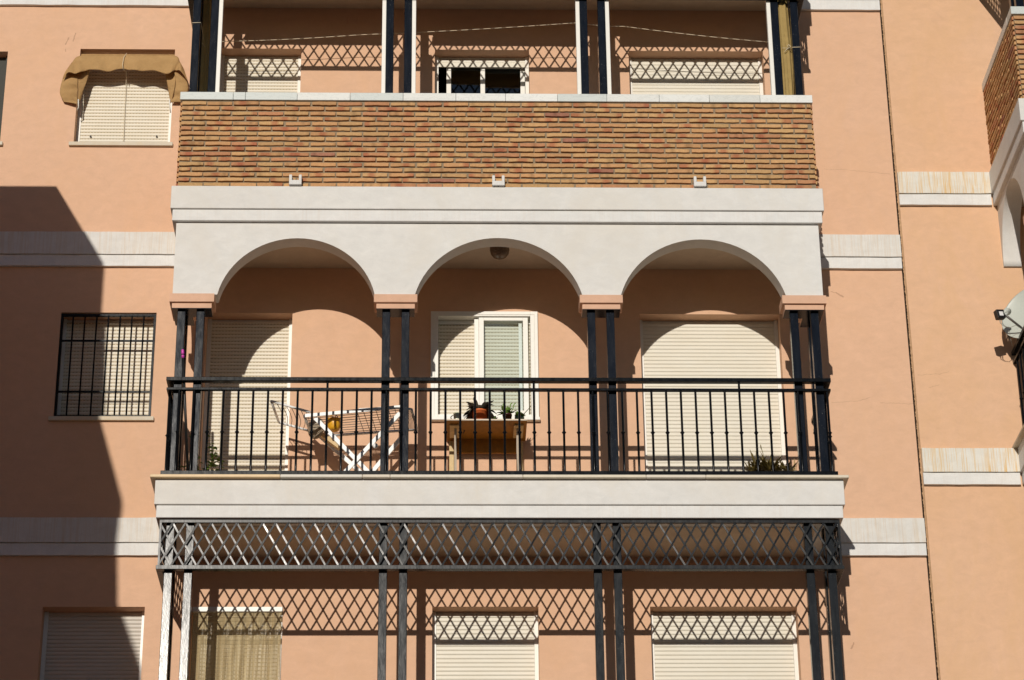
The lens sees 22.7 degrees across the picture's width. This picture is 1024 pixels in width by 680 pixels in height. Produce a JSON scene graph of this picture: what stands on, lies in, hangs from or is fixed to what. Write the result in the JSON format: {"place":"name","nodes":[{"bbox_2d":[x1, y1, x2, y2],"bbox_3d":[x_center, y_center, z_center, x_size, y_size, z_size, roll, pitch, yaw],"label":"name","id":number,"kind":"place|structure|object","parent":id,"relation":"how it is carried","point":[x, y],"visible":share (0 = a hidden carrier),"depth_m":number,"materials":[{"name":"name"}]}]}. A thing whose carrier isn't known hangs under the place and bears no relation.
{"place":"outdoors","nodes":[
{"label":"outdoors","id":0,"kind":"place"},
{"bbox_2d":[450,412,458,418],"bbox_3d":[-0.497,0.700,22.992,0.118,0.084,0.111,0,-26,-2],"label":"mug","id":1,"kind":"object","parent":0,"point":[456,415],"visible":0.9,"depth_m":22.97,"materials":[{"name":"white ceramic"}]},
{"bbox_2d":[880,0,1023,679],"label":"apartment building","id":2,"kind":"structure","parent":0,"point":[955,76],"depth_m":23.99,"materials":[{"name":"orange paint"}]},
{"bbox_2d":[1011,326,1023,424],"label":"balcony railing","id":3,"kind":"object","parent":2,"relation":"on","point":[1017,350],"visible":0.95,"depth_m":23.56,"materials":[{"name":"black metal"}]},
{"bbox_2d":[993,290,1023,373],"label":"satellite dish","id":4,"kind":"object","parent":3,"relation":"attached to","point":[1010,316],"visible":0.99,"depth_m":23.76,"materials":[{"name":"white metal"}]},
{"bbox_3d":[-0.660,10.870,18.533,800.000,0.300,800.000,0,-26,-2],"label":"ground","id":5,"kind":"structure","parent":0,"visible":0},
{"bbox_2d":[0,0,937,679],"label":"apartment building","id":6,"kind":"structure","parent":5,"relation":"on","point":[352,202],"depth_m":23.51,"materials":[{"name":"pink paint"}]},
{"bbox_2d":[0,56,7,145],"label":"window","id":7,"kind":"structure","parent":6,"relation":"in","point":[3,61],"depth_m":24.96,"materials":[{"name":"white metal"}]},
{"bbox_2d":[40,612,144,679],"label":"window","id":8,"kind":"structure","parent":6,"relation":"in","point":[75,646],"depth_m":22.52,"materials":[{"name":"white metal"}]},
{"bbox_2d":[48,319,153,421],"bbox_3d":[-3.761,0.281,23.636,0.959,1.109,0.232,0,-26,-2],"label":"window","id":9,"kind":"structure","parent":6,"relation":"in","point":[112,349],"depth_m":23.70,"materials":[{"name":"white metal"}]},
{"bbox_2d":[54,314,156,415],"bbox_3d":[-3.753,0.234,23.578,0.881,1.054,0.038,0,-26,-2],"label":"window grille","id":10,"kind":"object","parent":6,"relation":"attached to","point":[106,341],"depth_m":23.59,"materials":[{"name":"black metal"}]},
{"bbox_2d":[69,69,172,146],"bbox_3d":[-3.773,-2.324,24.882,0.997,1.104,0.217,0,-26,-2],"label":"window","id":11,"kind":"structure","parent":6,"relation":"in","point":[101,122],"depth_m":24.90,"materials":[{"name":"white metal"}]},
{"bbox_2d":[60,53,187,140],"bbox_3d":[-3.770,-2.392,24.817,1.240,0.960,0.238,0,-26,-2],"label":"awning","id":12,"kind":"object","parent":6,"relation":"attached to","point":[75,78],"depth_m":24.88,"materials":[{"name":"fabric"}]},
{"bbox_2d":[181,349,188,469],"bbox_3d":[-2.841,0.688,22.507,0.240,1.199,0.327,0,-26,-2],"label":"broom","id":13,"kind":"object","parent":6,"relation":"on","point":[185,411],"visible":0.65,"depth_m":22.50,"materials":[{"name":"black plastic"}]},
{"bbox_2d":[192,0,211,91],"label":"tied curtain","id":14,"kind":"object","parent":6,"relation":"hanging from","point":[205,47],"visible":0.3,"depth_m":24.61,"materials":[{"name":"green fabric"}]},
{"bbox_2d":[181,435,224,470],"bbox_3d":[-2.721,1.080,22.634,0.366,0.602,0.278,-9,-27,16],"label":"potted plant","id":15,"kind":"object","parent":6,"relation":"on","point":[212,462],"visible":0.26,"depth_m":22.61,"materials":[{"name":"green plant"}]},
{"bbox_2d":[190,607,282,679],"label":"strand curtain","id":16,"kind":"object","parent":6,"relation":"hanging from","point":[229,613],"visible":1,"depth_m":22.43,"materials":[{"name":"beige fabric"}]},
{"bbox_2d":[191,613,282,679],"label":"window","id":17,"kind":"structure","parent":6,"relation":"in","point":[257,658],"depth_m":22.56,"materials":[{"name":"metal"}]},
{"bbox_2d":[201,319,291,470],"bbox_3d":[-2.443,0.733,23.523,0.796,2.048,0.042,0,-26,-2],"label":"window","id":18,"kind":"structure","parent":6,"relation":"in","point":[235,348],"depth_m":23.63,"materials":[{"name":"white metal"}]},
{"bbox_2d":[220,55,300,93],"bbox_3d":[-2.463,-1.875,24.779,0.794,2.058,0.042,0,-26,-2],"label":"window","id":19,"kind":"structure","parent":6,"relation":"in","point":[238,74],"depth_m":25.12,"materials":[{"name":"white metal"}]},
{"bbox_2d":[270,400,417,470],"bbox_3d":[-1.500,1.012,22.791,1.321,0.861,0.465,0,-26,-2],"label":"drying rack","id":20,"kind":"object","parent":6,"relation":"on","point":[335,438],"visible":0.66,"depth_m":22.77,"materials":[{"name":"grey metal"}]},
{"bbox_2d":[308,418,323,438],"bbox_3d":[-1.764,0.795,22.976,0.196,0.195,0.053,-20,-32,35],"label":"round board","id":21,"kind":"object","parent":20,"relation":"on","point":[318,431],"visible":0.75,"depth_m":22.95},
{"bbox_2d":[321,433,339,450],"bbox_3d":[-1.623,0.911,22.924,0.185,0.158,0.060,0,-26,-2],"label":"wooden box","id":22,"kind":"object","parent":20,"relation":"attached to","point":[332,442],"visible":0.74,"depth_m":22.90,"materials":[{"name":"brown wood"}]},
{"bbox_2d":[328,415,339,431],"bbox_3d":[-1.592,0.737,22.831,0.132,0.161,0.129,0,-26,-2],"label":"peg basket","id":23,"kind":"object","parent":20,"relation":"hanging from","point":[333,424],"visible":0.84,"depth_m":22.78,"materials":[{"name":"yellow plastic"}]},
{"bbox_2d":[435,56,528,93],"bbox_3d":[-0.295,-2.299,25.066,0.926,1.088,0.077,0,-26,-2],"label":"window","id":24,"kind":"structure","parent":6,"relation":"in","point":[522,64],"depth_m":25.23,"materials":[{"name":"white metal"}]},
{"bbox_2d":[432,611,538,679],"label":"window","id":25,"kind":"structure","parent":6,"relation":"in","point":[465,645],"depth_m":22.62,"materials":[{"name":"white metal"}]},
{"bbox_2d":[431,311,539,421],"bbox_3d":[-0.253,0.258,23.683,1.008,1.119,0.152,0,-26,-2],"label":"window","id":26,"kind":"structure","parent":6,"relation":"in","point":[463,343],"depth_m":23.76,"materials":[{"name":"white metal"}]},
{"bbox_2d":[447,419,526,470],"bbox_3d":[-0.229,1.139,22.966,0.724,0.734,0.464,0,-26,-2],"label":"folding table","id":27,"kind":"object","parent":6,"relation":"on","point":[482,438],"visible":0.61,"depth_m":23.17,"materials":[{"name":"brown wood"}]},
{"bbox_2d":[463,397,495,433],"bbox_3d":[-0.292,0.680,23.059,0.316,0.284,0.220,0,-26,-2],"label":"potted plant","id":28,"kind":"object","parent":27,"relation":"on","point":[482,411],"visible":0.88,"depth_m":23.02,"materials":[{"name":"orange plastic"}]},
{"bbox_2d":[497,403,515,418],"bbox_3d":[-0.054,0.657,23.050,0.193,0.202,0.123,0,-26,-2],"label":"potted plant","id":29,"kind":"object","parent":27,"relation":"on","point":[508,413],"visible":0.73,"depth_m":23.03,"materials":[{"name":"green plant"}]},
{"bbox_2d":[514,407,528,418],"bbox_3d":[0.082,0.670,23.054,0.154,0.179,0.138,-21,-33,36],"label":"potted plant","id":30,"kind":"object","parent":27,"relation":"on","point":[516,415],"visible":0.54,"depth_m":23.03,"materials":[{"name":"green plant"}]},
{"bbox_2d":[222,23,765,41],"bbox_3d":[-0.153,-3.181,24.949,5.396,0.550,0.187,0,-26,-2],"label":"clothesline","id":31,"kind":"object","parent":6,"relation":"hanging from","point":[495,28],"visible":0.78,"depth_m":24.86,"materials":[{"name":"white fabric"}]},
{"bbox_2d":[188,0,803,23],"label":"lattice screen","id":32,"kind":"object","parent":6,"relation":"attached to","point":[799,4],"visible":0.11,"depth_m":24.50,"materials":[{"name":"paint"}]},
{"bbox_2d":[160,377,837,475],"bbox_3d":[-0.116,0.949,22.818,5.901,0.941,0.910,0,-26,-2],"label":"balcony railing","id":33,"kind":"object","parent":6,"relation":"on","point":[825,382],"visible":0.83,"depth_m":22.49,"materials":[{"name":"black metal"}]},
{"bbox_2d":[490,247,508,259],"bbox_3d":[-0.114,-0.815,23.655,0.184,0.132,0.184,0,-26,-2],"label":"ceiling light","id":34,"kind":"object","parent":6,"relation":"attached to","point":[499,253],"visible":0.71,"depth_m":23.60,"materials":[{"name":"brown glass"}]},
{"bbox_2d":[156,519,844,604],"bbox_3d":[-0.105,1.948,22.340,5.895,0.461,0.910,0,-26,-2],"label":"lattice screen","id":35,"kind":"object","parent":6,"relation":"attached to","point":[838,568],"visible":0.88,"depth_m":21.95,"materials":[{"name":"paint"}]},
{"bbox_2d":[629,57,762,94],"bbox_3d":[1.821,-1.864,24.899,1.328,2.058,0.042,0,-26,-2],"label":"window","id":36,"kind":"structure","parent":6,"relation":"in","point":[646,76],"depth_m":25.24,"materials":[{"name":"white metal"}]},
{"bbox_2d":[640,320,785,470],"bbox_3d":[1.859,0.744,23.644,1.312,2.048,0.042,0,-26,-2],"label":"window","id":37,"kind":"structure","parent":6,"relation":"in","point":[669,349],"depth_m":23.75,"materials":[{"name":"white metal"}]},
{"bbox_2d":[650,611,798,679],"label":"window","id":38,"kind":"structure","parent":6,"relation":"in","point":[684,645],"depth_m":22.68,"materials":[{"name":"white metal"}]},
{"bbox_2d":[744,444,796,470],"bbox_3d":[2.257,1.121,22.622,0.536,0.420,0.457,15,-30,-30],"label":"potted plant","id":39,"kind":"object","parent":6,"relation":"on","point":[764,465],"visible":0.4,"depth_m":22.52,"materials":[{"name":"green plant"}]},
{"bbox_2d":[778,1,800,94],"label":"tied curtain","id":40,"kind":"object","parent":6,"relation":"hanging from","point":[786,59],"visible":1,"depth_m":24.29,"materials":[{"name":"beige fabric"}]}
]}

